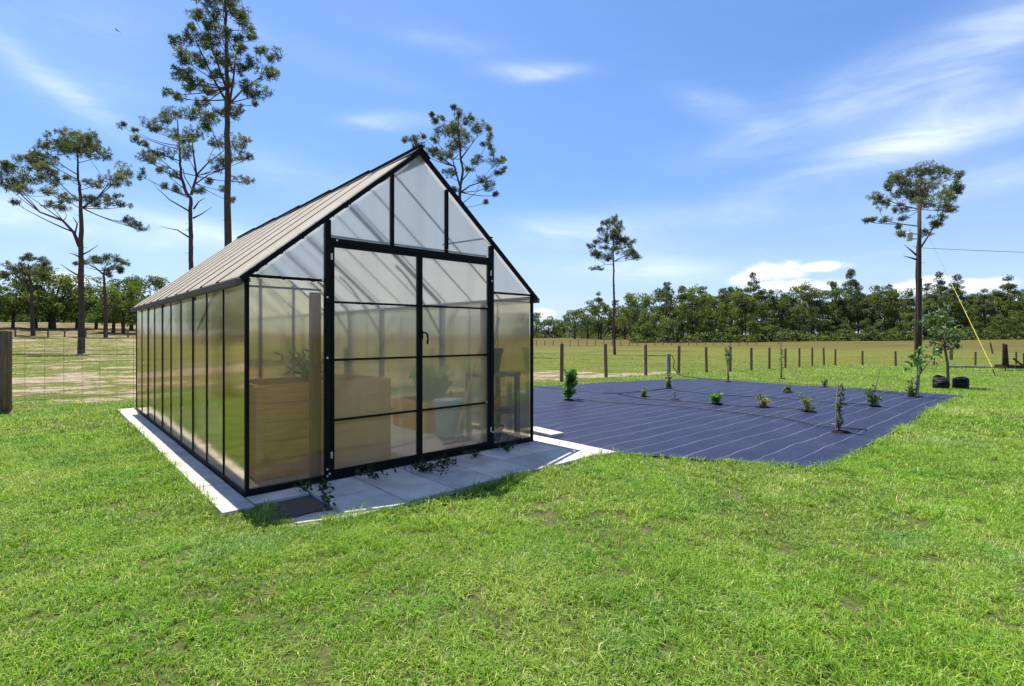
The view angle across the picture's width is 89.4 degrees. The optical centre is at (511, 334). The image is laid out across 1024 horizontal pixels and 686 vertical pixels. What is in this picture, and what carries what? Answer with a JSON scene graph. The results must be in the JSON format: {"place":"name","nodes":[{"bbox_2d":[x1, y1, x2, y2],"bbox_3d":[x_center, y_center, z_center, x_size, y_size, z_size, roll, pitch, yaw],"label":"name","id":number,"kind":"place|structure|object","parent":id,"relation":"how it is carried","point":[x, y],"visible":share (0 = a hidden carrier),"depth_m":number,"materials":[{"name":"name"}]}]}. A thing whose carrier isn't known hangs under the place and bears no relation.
{"place":"outdoors","nodes":[
{"label":"outdoors","id":0,"kind":"place"},
{"bbox_2d":[0,322,1023,685],"bbox_3d":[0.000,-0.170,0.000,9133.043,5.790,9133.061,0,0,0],"label":"ground","id":1,"kind":"structure","parent":0,"point":[118,338],"depth_m":3.73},
{"bbox_2d":[0,270,17,313],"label":"broadleaf tree","id":2,"kind":"object","parent":1,"relation":"on","point":[3,299],"visible":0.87,"depth_m":88.37,"materials":[{"name":"green plant"}]},
{"bbox_2d":[0,281,38,327],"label":"broadleaf tree","id":3,"kind":"object","parent":1,"relation":"on","point":[2,292],"visible":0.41,"depth_m":90.96,"materials":[{"name":"green plant"}]},
{"bbox_2d":[0,252,53,335],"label":"pine tree","id":4,"kind":"object","parent":1,"relation":"on","point":[19,269],"visible":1,"depth_m":76.04,"materials":[{"name":"green plant"}]},
{"bbox_2d":[0,270,65,327],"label":"broadleaf tree","id":5,"kind":"object","parent":1,"relation":"on","point":[19,294],"visible":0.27,"depth_m":92.81,"materials":[{"name":"green plant"}]},
{"bbox_2d":[14,274,74,328],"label":"broadleaf tree","id":6,"kind":"object","parent":1,"relation":"on","point":[56,285],"visible":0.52,"depth_m":93.15,"materials":[{"name":"green plant"}]},
{"bbox_2d":[7,264,96,328],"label":"broadleaf tree","id":7,"kind":"object","parent":1,"relation":"on","point":[36,297],"visible":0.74,"depth_m":92.48,"materials":[{"name":"green plant"}]},
{"bbox_2d":[0,330,135,411],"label":"fence","id":8,"kind":"object","parent":1,"relation":"on","point":[5,370],"visible":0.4,"depth_m":10.34,"materials":[{"name":"wood"}]},
{"bbox_2d":[0,126,149,352],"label":"pine tree","id":9,"kind":"object","parent":1,"relation":"on","point":[40,164],"visible":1,"depth_m":44.13,"materials":[{"name":"green plant"}]},
{"bbox_2d":[54,283,99,328],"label":"broadleaf tree","id":10,"kind":"object","parent":1,"relation":"on","point":[73,320],"visible":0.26,"depth_m":97.61,"materials":[{"name":"green plant"}]},
{"bbox_2d":[68,275,116,328],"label":"broadleaf tree","id":11,"kind":"object","parent":1,"relation":"on","point":[87,287],"visible":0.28,"depth_m":98.86,"materials":[{"name":"green plant"}]},
{"bbox_2d":[72,252,130,336],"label":"pine tree","id":12,"kind":"object","parent":1,"relation":"on","point":[95,259],"visible":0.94,"depth_m":78.93,"materials":[{"name":"green plant"}]},
{"bbox_2d":[85,285,136,331],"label":"broadleaf tree","id":13,"kind":"object","parent":1,"relation":"on","point":[100,317],"visible":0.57,"depth_m":87.53,"materials":[{"name":"green plant"}]},
{"bbox_2d":[96,277,144,332],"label":"broadleaf tree","id":14,"kind":"object","parent":1,"relation":"on","point":[130,286],"visible":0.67,"depth_m":87.59,"materials":[{"name":"green plant"}]},
{"bbox_2d":[100,277,150,329],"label":"broadleaf tree","id":15,"kind":"object","parent":1,"relation":"on","point":[123,281],"visible":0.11,"depth_m":98.41,"materials":[{"name":"green plant"}]},
{"bbox_2d":[119,274,169,320],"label":"broadleaf tree","id":16,"kind":"object","parent":1,"relation":"on","point":[156,282],"visible":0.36,"depth_m":100.94,"materials":[{"name":"green plant"}]},
{"bbox_2d":[133,422,161,434],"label":"paving slab","id":17,"kind":"structure","parent":1,"relation":"on","point":[148,427],"depth_m":8.25,"materials":[{"name":"concrete"}]},
{"bbox_2d":[144,432,178,447],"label":"paving slab","id":18,"kind":"structure","parent":1,"relation":"on","point":[162,438],"depth_m":7.38,"materials":[{"name":"concrete"}]},
{"bbox_2d":[157,445,197,464],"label":"paving slab","id":19,"kind":"structure","parent":1,"relation":"on","point":[180,453],"depth_m":6.47,"materials":[{"name":"concrete"}]},
{"bbox_2d":[115,104,256,269],"bbox_3d":[-30.003,-9.816,46.904,14.131,23.577,7.628,0,0,14],"label":"pine tree","id":20,"kind":"object","parent":1,"relation":"on","point":[206,123],"visible":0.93,"depth_m":46.66,"materials":[{"name":"green plant"}]},
{"bbox_2d":[174,461,225,487],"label":"paving slab","id":21,"kind":"structure","parent":1,"relation":"on","point":[198,469],"depth_m":5.54,"materials":[{"name":"concrete"}]},
{"bbox_2d":[162,0,284,246],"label":"pine tree","id":22,"kind":"object","parent":1,"relation":"on","point":[225,60],"visible":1,"depth_m":36.88,"materials":[{"name":"green plant"}]},
{"bbox_2d":[198,483,254,518],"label":"paving slab","id":23,"kind":"structure","parent":1,"relation":"on","point":[231,499],"depth_m":4.67,"materials":[{"name":"concrete"}]},
{"bbox_2d":[246,487,308,508],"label":"paving slab","id":24,"kind":"structure","parent":1,"relation":"on","point":[286,494],"depth_m":4.82,"materials":[{"name":"concrete"}]},
{"bbox_2d":[260,495,331,518],"bbox_3d":[-1.918,1.530,4.562,0.470,0.005,0.520,0,0,-42],"label":"underlay sheet","id":25,"kind":"object","parent":1,"relation":"on","point":[299,506],"visible":0.77,"depth_m":4.56,"materials":[{"name":"fabric"}]},
{"bbox_2d":[272,506,347,528],"bbox_3d":[-1.631,1.554,4.341,0.523,0.032,0.506,0,0,31],"label":"sand bed","id":26,"kind":"object","parent":1,"relation":"on","point":[304,518],"visible":0.12,"depth_m":4.34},
{"bbox_2d":[302,477,375,502],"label":"paving slab","id":27,"kind":"structure","parent":1,"relation":"on","point":[347,486],"depth_m":5.05,"materials":[{"name":"concrete"}]},
{"bbox_2d":[324,488,407,518],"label":"paving slab","id":28,"kind":"structure","parent":1,"relation":"on","point":[379,497],"depth_m":4.65,"materials":[{"name":"concrete"}]},
{"bbox_2d":[354,468,422,488],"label":"paving slab","id":29,"kind":"structure","parent":1,"relation":"on","point":[392,477],"depth_m":5.39,"materials":[{"name":"concrete"}]},
{"bbox_2d":[130,144,539,496],"bbox_3d":[-3.599,-0.327,8.803,3.914,3.744,7.597,0,0,-42],"label":"greenhouse","id":30,"kind":"object","parent":29,"relation":"on","point":[404,291],"visible":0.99,"depth_m":5.86,"materials":[{"name":"translucent polycarbonate"},{"name":"black painted metal"}]},
{"bbox_2d":[331,244,419,473],"bbox_3d":[-1.478,0.252,5.682,1.072,2.376,0.062,0,0,-42],"label":"door","id":31,"kind":"structure","parent":30,"relation":"in","point":[375,404],"depth_m":5.67,"materials":[{"name":"black paint"}]},
{"bbox_2d":[420,254,491,457],"bbox_3d":[-0.668,0.252,6.397,1.073,2.376,0.095,0,0,-42],"label":"door","id":32,"kind":"structure","parent":30,"relation":"in","point":[455,389],"depth_m":6.38,"materials":[{"name":"black paint"}]},
{"bbox_2d":[379,478,454,504],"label":"paving slab","id":33,"kind":"structure","parent":1,"relation":"on","point":[417,488],"depth_m":5.01,"materials":[{"name":"concrete"}]},
{"bbox_2d":[399,460,463,477],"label":"paving slab","id":34,"kind":"structure","parent":1,"relation":"on","point":[451,468],"depth_m":5.74,"materials":[{"name":"concrete"}]},
{"bbox_2d":[388,457,448,474],"bbox_3d":[-0.998,1.417,5.568,0.690,0.172,0.435,0,0,0],"label":"weed","id":35,"kind":"object","parent":34,"relation":"on","point":[430,467],"visible":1,"depth_m":5.62,"materials":[{"name":"green plant"}]},
{"bbox_2d":[401,104,507,206],"bbox_3d":[-4.877,-9.006,46.545,9.698,22.735,6.750,0,0,-22],"label":"pine tree","id":36,"kind":"object","parent":1,"relation":"on","point":[453,126],"visible":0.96,"depth_m":46.23,"materials":[{"name":"green plant"}]},
{"bbox_2d":[426,469,496,492],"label":"paving slab","id":37,"kind":"structure","parent":1,"relation":"on","point":[462,479],"depth_m":5.36,"materials":[{"name":"concrete"}]},
{"bbox_2d":[440,453,500,468],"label":"paving slab","id":38,"kind":"structure","parent":1,"relation":"on","point":[465,461],"depth_m":6.15,"materials":[{"name":"concrete"}]},
{"bbox_2d":[467,460,533,482],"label":"paving slab","id":39,"kind":"structure","parent":1,"relation":"on","point":[495,469],"depth_m":5.74,"materials":[{"name":"concrete"}]},
{"bbox_2d":[476,447,532,460],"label":"paving slab","id":40,"kind":"structure","parent":1,"relation":"on","point":[500,453],"depth_m":6.51,"materials":[{"name":"concrete"}]},
{"bbox_2d":[0,342,1023,685],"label":"grass","id":41,"kind":"structure","parent":1,"relation":"on","point":[972,642],"depth_m":3.49,"materials":[{"name":"plant"}]},
{"bbox_2d":[0,314,1023,342],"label":"undergrowth","id":42,"kind":"object","parent":1,"relation":"on","point":[720,336],"visible":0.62,"depth_m":118.52,"materials":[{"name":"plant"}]},
{"bbox_2d":[504,454,565,472],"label":"paving slab","id":43,"kind":"structure","parent":1,"relation":"on","point":[533,461],"depth_m":6.12,"materials":[{"name":"concrete"}]},
{"bbox_2d":[510,441,561,453],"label":"paving slab","id":44,"kind":"structure","parent":1,"relation":"on","point":[533,447],"depth_m":6.87,"materials":[{"name":"concrete"}]},
{"bbox_2d":[533,426,563,437],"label":"paving slab","id":45,"kind":"structure","parent":1,"relation":"on","point":[543,432],"depth_m":7.76,"materials":[{"name":"concrete"}]},
{"bbox_2d":[537,315,561,336],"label":"bushy tree","id":46,"kind":"object","parent":1,"relation":"on","point":[547,322],"visible":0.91,"depth_m":165.54,"materials":[{"name":"green plant"}]},
{"bbox_2d":[536,448,594,464],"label":"paving slab","id":47,"kind":"structure","parent":1,"relation":"on","point":[564,454],"depth_m":6.48,"materials":[{"name":"concrete"}]},
{"bbox_2d":[564,309,587,338],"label":"broadleaf tree","id":48,"kind":"object","parent":1,"relation":"on","point":[576,313],"visible":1,"depth_m":149.26,"materials":[{"name":"green plant"}]},
{"bbox_2d":[549,441,615,456],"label":"paving slab","id":49,"kind":"structure","parent":1,"relation":"on","point":[580,447],"depth_m":6.86,"materials":[{"name":"concrete"}]},
{"bbox_2d":[340,343,835,381],"bbox_3d":[8.952,1.427,23.958,40.426,2.269,0.217,0,0,-43],"label":"post fence","id":50,"kind":"object","parent":1,"relation":"on","point":[561,346],"visible":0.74,"depth_m":22.26,"materials":[{"name":"wood"}]},
{"bbox_2d":[577,300,602,338],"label":"broadleaf tree","id":51,"kind":"object","parent":1,"relation":"on","point":[587,309],"visible":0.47,"depth_m":152.96,"materials":[{"name":"green plant"}]},
{"bbox_2d":[586,304,612,338],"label":"broadleaf tree","id":52,"kind":"object","parent":1,"relation":"on","point":[605,307],"visible":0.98,"depth_m":148.61,"materials":[{"name":"green plant"}]},
{"bbox_2d":[586,213,642,354],"bbox_3d":[12.477,-5.966,63.457,6.348,17.821,4.946,0,0,-31],"label":"pine tree","id":53,"kind":"object","parent":1,"relation":"on","point":[616,236],"visible":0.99,"depth_m":63.45,"materials":[{"name":"green plant"}]},
{"bbox_2d":[615,292,650,331],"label":"broadleaf tree","id":54,"kind":"object","parent":1,"relation":"on","point":[630,297],"visible":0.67,"depth_m":137.72,"materials":[{"name":"green plant"}]},
{"bbox_2d":[630,318,653,339],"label":"bushy tree","id":55,"kind":"object","parent":1,"relation":"on","point":[641,326],"visible":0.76,"depth_m":121.98,"materials":[{"name":"green plant"}]},
{"bbox_2d":[536,340,747,345],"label":"field fence","id":56,"kind":"object","parent":1,"relation":"on","point":[616,340],"visible":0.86,"depth_m":103.60,"materials":[{"name":"wood"}]},
{"bbox_2d":[629,297,659,331],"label":"broadleaf tree","id":57,"kind":"object","parent":1,"relation":"on","point":[647,302],"visible":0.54,"depth_m":134.72,"materials":[{"name":"green plant"}]},
{"bbox_2d":[646,287,679,329],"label":"broadleaf tree","id":58,"kind":"object","parent":1,"relation":"on","point":[656,295],"visible":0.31,"depth_m":133.86,"materials":[{"name":"green plant"}]},
{"bbox_2d":[656,282,675,330],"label":"tree","id":59,"kind":"object","parent":1,"relation":"on","point":[668,297],"visible":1,"depth_m":125.93,"materials":[{"name":"green plant"}]},
{"bbox_2d":[651,315,680,339],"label":"bushy tree","id":60,"kind":"object","parent":1,"relation":"on","point":[665,323],"visible":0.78,"depth_m":120.40,"materials":[{"name":"green plant"}]},
{"bbox_2d":[668,308,692,333],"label":"broadleaf tree","id":61,"kind":"object","parent":1,"relation":"on","point":[678,311],"visible":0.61,"depth_m":126.57,"materials":[{"name":"green plant"}]},
{"bbox_2d":[674,283,716,332],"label":"broadleaf tree","id":62,"kind":"object","parent":1,"relation":"on","point":[701,310],"visible":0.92,"depth_m":124.18,"materials":[{"name":"green plant"}]},
{"bbox_2d":[703,296,726,332],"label":"broadleaf tree","id":63,"kind":"object","parent":1,"relation":"on","point":[717,322],"visible":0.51,"depth_m":128.81,"materials":[{"name":"green plant"}]},
{"bbox_2d":[718,302,744,334],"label":"broadleaf tree","id":64,"kind":"object","parent":1,"relation":"on","point":[728,319],"visible":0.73,"depth_m":126.05,"materials":[{"name":"green plant"}]},
{"bbox_2d":[724,288,762,332],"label":"broadleaf tree","id":65,"kind":"object","parent":1,"relation":"on","point":[749,302],"visible":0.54,"depth_m":127.97,"materials":[{"name":"green plant"}]},
{"bbox_2d":[533,379,962,467],"bbox_3d":[4.166,1.564,12.826,12.513,0.119,9.542,0,0,-42],"label":"woven weed-control fabric","id":66,"kind":"object","parent":1,"relation":"on","point":[657,430],"visible":0.76,"depth_m":9.36,"materials":[{"name":"fabric"}]},
{"bbox_2d":[560,367,578,400],"bbox_3d":[1.349,1.153,12.100,0.463,0.784,0.546,0,0,19],"label":"young plant","id":67,"kind":"object","parent":66,"relation":"on","point":[570,375],"visible":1,"depth_m":12.02,"materials":[{"name":"green plant"}]},
{"bbox_2d":[578,399,866,429],"bbox_3d":[3.738,1.518,10.369,5.724,0.025,0.594,0,0,44],"label":"irrigation hose","id":68,"kind":"object","parent":66,"relation":"on","point":[730,411],"visible":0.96,"depth_m":10.08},
{"bbox_2d":[796,392,816,412],"bbox_3d":[5.866,1.341,10.285,0.340,0.401,0.326,0,0,42],"label":"young plant","id":69,"kind":"object","parent":66,"relation":"on","point":[805,404],"visible":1,"depth_m":10.27,"materials":[{"name":"green plant"}]},
{"bbox_2d":[831,382,850,433],"bbox_3d":[5.183,1.144,8.149,0.264,0.797,0.270,0,0,-31],"label":"young plant","id":70,"kind":"object","parent":66,"relation":"on","point":[838,423],"visible":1,"depth_m":8.14,"materials":[{"name":"green plant"}]},
{"bbox_2d":[865,370,882,406],"bbox_3d":[7.701,1.136,11.025,0.348,0.803,0.299,0,0,30],"label":"young plant","id":71,"kind":"object","parent":66,"relation":"on","point":[873,398],"visible":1,"depth_m":10.99,"materials":[{"name":"green plant"}]},
{"bbox_2d":[903,340,944,397],"bbox_3d":[10.310,0.848,12.941,0.980,1.455,0.490,0,0,12],"label":"young tree","id":72,"kind":"object","parent":66,"relation":"on","point":[919,362],"visible":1,"depth_m":12.93,"materials":[{"name":"green plant"}]},
{"bbox_2d":[739,272,763,326],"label":"tree","id":73,"kind":"object","parent":1,"relation":"on","point":[751,289],"visible":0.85,"depth_m":129.78,"materials":[{"name":"green plant"}]},
{"bbox_2d":[744,318,766,339],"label":"bushy tree","id":74,"kind":"object","parent":1,"relation":"on","point":[753,322],"visible":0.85,"depth_m":120.38,"materials":[{"name":"green plant"}]},
{"bbox_2d":[745,302,778,333],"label":"broadleaf tree","id":75,"kind":"object","parent":1,"relation":"on","point":[761,306],"visible":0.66,"depth_m":124.82,"materials":[{"name":"green plant"}]},
{"bbox_2d":[761,298,790,331],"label":"broadleaf tree","id":76,"kind":"object","parent":1,"relation":"on","point":[782,303],"visible":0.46,"depth_m":129.11,"materials":[{"name":"green plant"}]},
{"bbox_2d":[783,303,816,332],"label":"broadleaf tree","id":77,"kind":"object","parent":1,"relation":"on","point":[796,313],"visible":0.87,"depth_m":126.12,"materials":[{"name":"green plant"}]},
{"bbox_2d":[793,284,815,310],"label":"tree","id":78,"kind":"object","parent":1,"relation":"on","point":[806,300],"visible":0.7,"depth_m":129.95,"materials":[{"name":"green plant"}]},
{"bbox_2d":[800,306,823,333],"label":"broadleaf tree","id":79,"kind":"object","parent":1,"relation":"on","point":[810,311],"visible":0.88,"depth_m":124.65,"materials":[{"name":"green plant"}]},
{"bbox_2d":[790,281,835,329],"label":"broadleaf tree","id":80,"kind":"object","parent":1,"relation":"on","point":[815,292],"visible":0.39,"depth_m":132.92,"materials":[{"name":"green plant"}]},
{"bbox_2d":[818,301,844,331],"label":"broadleaf tree","id":81,"kind":"object","parent":1,"relation":"on","point":[828,310],"visible":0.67,"depth_m":130.43,"materials":[{"name":"green plant"}]},
{"bbox_2d":[823,286,858,332],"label":"broadleaf tree","id":82,"kind":"object","parent":1,"relation":"on","point":[835,293],"visible":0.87,"depth_m":128.87,"materials":[{"name":"green plant"}]},
{"bbox_2d":[834,299,855,323],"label":"tree","id":83,"kind":"object","parent":1,"relation":"on","point":[845,306],"visible":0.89,"depth_m":128.44,"materials":[{"name":"green plant"}]},
{"bbox_2d":[838,268,862,330],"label":"tree","id":84,"kind":"object","parent":1,"relation":"on","point":[850,274],"visible":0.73,"depth_m":131.37,"materials":[{"name":"green plant"}]},
{"bbox_2d":[853,297,873,331],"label":"tree","id":85,"kind":"object","parent":1,"relation":"on","point":[866,304],"visible":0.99,"depth_m":126.78,"materials":[{"name":"green plant"}]},
{"bbox_2d":[849,298,878,334],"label":"broadleaf tree","id":86,"kind":"object","parent":1,"relation":"on","point":[857,306],"visible":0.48,"depth_m":129.02,"materials":[{"name":"green plant"}]},
{"bbox_2d":[862,285,896,329],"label":"broadleaf tree","id":87,"kind":"object","parent":1,"relation":"on","point":[875,316],"visible":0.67,"depth_m":127.77,"materials":[{"name":"green plant"}]},
{"bbox_2d":[878,284,901,326],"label":"tree","id":88,"kind":"object","parent":1,"relation":"on","point":[896,302],"visible":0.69,"depth_m":128.91,"materials":[{"name":"green plant"}]},
{"bbox_2d":[882,302,907,330],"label":"broadleaf tree","id":89,"kind":"object","parent":1,"relation":"on","point":[900,310],"visible":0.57,"depth_m":127.17,"materials":[{"name":"green plant"}]},
{"bbox_2d":[906,203,921,369],"bbox_3d":[24.651,-2.704,31.700,0.905,10.677,0.330,0,0,0],"label":"utility pole","id":90,"kind":"object","parent":1,"relation":"on","point":[909,235],"visible":0.91,"depth_m":31.61,"materials":[{"name":"brown wood"}]},
{"bbox_2d":[862,158,966,364],"bbox_3d":[32.334,-5.544,41.035,8.592,16.623,5.321,0,0,-35],"label":"pine tree","id":91,"kind":"object","parent":1,"relation":"on","point":[919,192],"visible":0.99,"depth_m":40.89,"materials":[{"name":"green plant"}]},
{"bbox_2d":[922,282,937,313],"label":"tree","id":92,"kind":"object","parent":1,"relation":"on","point":[928,295],"visible":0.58,"depth_m":131.20,"materials":[{"name":"green plant"}]},
{"bbox_2d":[842,350,1021,365],"bbox_3d":[34.513,2.020,41.080,22.201,1.714,1.568,0,0,-14],"label":"post fence","id":93,"kind":"object","parent":1,"relation":"on","point":[895,357],"visible":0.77,"depth_m":41.58,"materials":[{"name":"wood"}]},
{"bbox_2d":[922,298,952,327],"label":"broadleaf tree","id":94,"kind":"object","parent":1,"relation":"on","point":[927,303],"visible":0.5,"depth_m":125.30,"materials":[{"name":"green plant"}]},
{"bbox_2d":[912,302,968,386],"bbox_3d":[13.977,0.354,16.716,1.340,2.880,1.280,0,0,0],"label":"young tree","id":95,"kind":"object","parent":1,"relation":"on","point":[953,336],"visible":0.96,"depth_m":16.67,"materials":[{"name":"green plant"}]},
{"bbox_2d":[932,375,949,388],"bbox_3d":[13.434,1.506,16.200,0.426,0.449,0.429,0,0,0],"label":"grow bag","id":96,"kind":"object","parent":1,"relation":"on","point":[940,381],"visible":0.96,"depth_m":16.11,"materials":[{"name":"fabric"}]},
{"bbox_2d":[931,271,952,308],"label":"tree","id":97,"kind":"object","parent":1,"relation":"on","point":[938,289],"visible":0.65,"depth_m":132.43,"materials":[{"name":"green plant"}]},
{"bbox_2d":[937,296,965,328],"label":"broadleaf tree","id":98,"kind":"object","parent":1,"relation":"on","point":[956,314],"visible":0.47,"depth_m":127.86,"materials":[{"name":"green plant"}]},
{"bbox_2d":[939,274,967,325],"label":"tree","id":99,"kind":"object","parent":1,"relation":"on","point":[956,288],"visible":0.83,"depth_m":128.61,"materials":[{"name":"green plant"}]},
{"bbox_2d":[952,377,969,388],"bbox_3d":[14.101,1.517,16.251,0.427,0.363,0.427,0,0,0],"label":"grow bag","id":100,"kind":"object","parent":1,"relation":"on","point":[961,382],"visible":0.98,"depth_m":16.13,"materials":[{"name":"fabric"}]},
{"bbox_2d":[953,302,980,329],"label":"broadleaf tree","id":101,"kind":"object","parent":1,"relation":"on","point":[964,322],"visible":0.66,"depth_m":127.07,"materials":[{"name":"green plant"}]},
{"bbox_2d":[972,288,1000,327],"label":"tree","id":102,"kind":"object","parent":1,"relation":"on","point":[983,306],"visible":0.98,"depth_m":127.57,"materials":[{"name":"green plant"}]},
{"bbox_2d":[985,297,1023,328],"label":"broadleaf tree","id":103,"kind":"object","parent":1,"relation":"on","point":[1001,305],"visible":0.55,"depth_m":129.56,"materials":[{"name":"green plant"}]},
{"bbox_2d":[989,314,1021,337],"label":"bushy tree","id":104,"kind":"object","parent":1,"relation":"on","point":[1007,325],"visible":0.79,"depth_m":120.74,"materials":[{"name":"green plant"}]},
{"bbox_2d":[995,343,1023,370],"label":"farm trailer","id":105,"kind":"object","parent":1,"relation":"on","point":[1005,361],"visible":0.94,"depth_m":32.09,"materials":[{"name":"wood"}]},
{"bbox_2d":[998,274,1023,307],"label":"tree","id":106,"kind":"object","parent":1,"relation":"on","point":[1007,286],"visible":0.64,"depth_m":136.11,"materials":[{"name":"green plant"}]},
{"bbox_2d":[0,0,1023,333],"label":"sky","id":107,"kind":"structure","parent":0,"point":[732,140],"materials":[{"name":"blue"}]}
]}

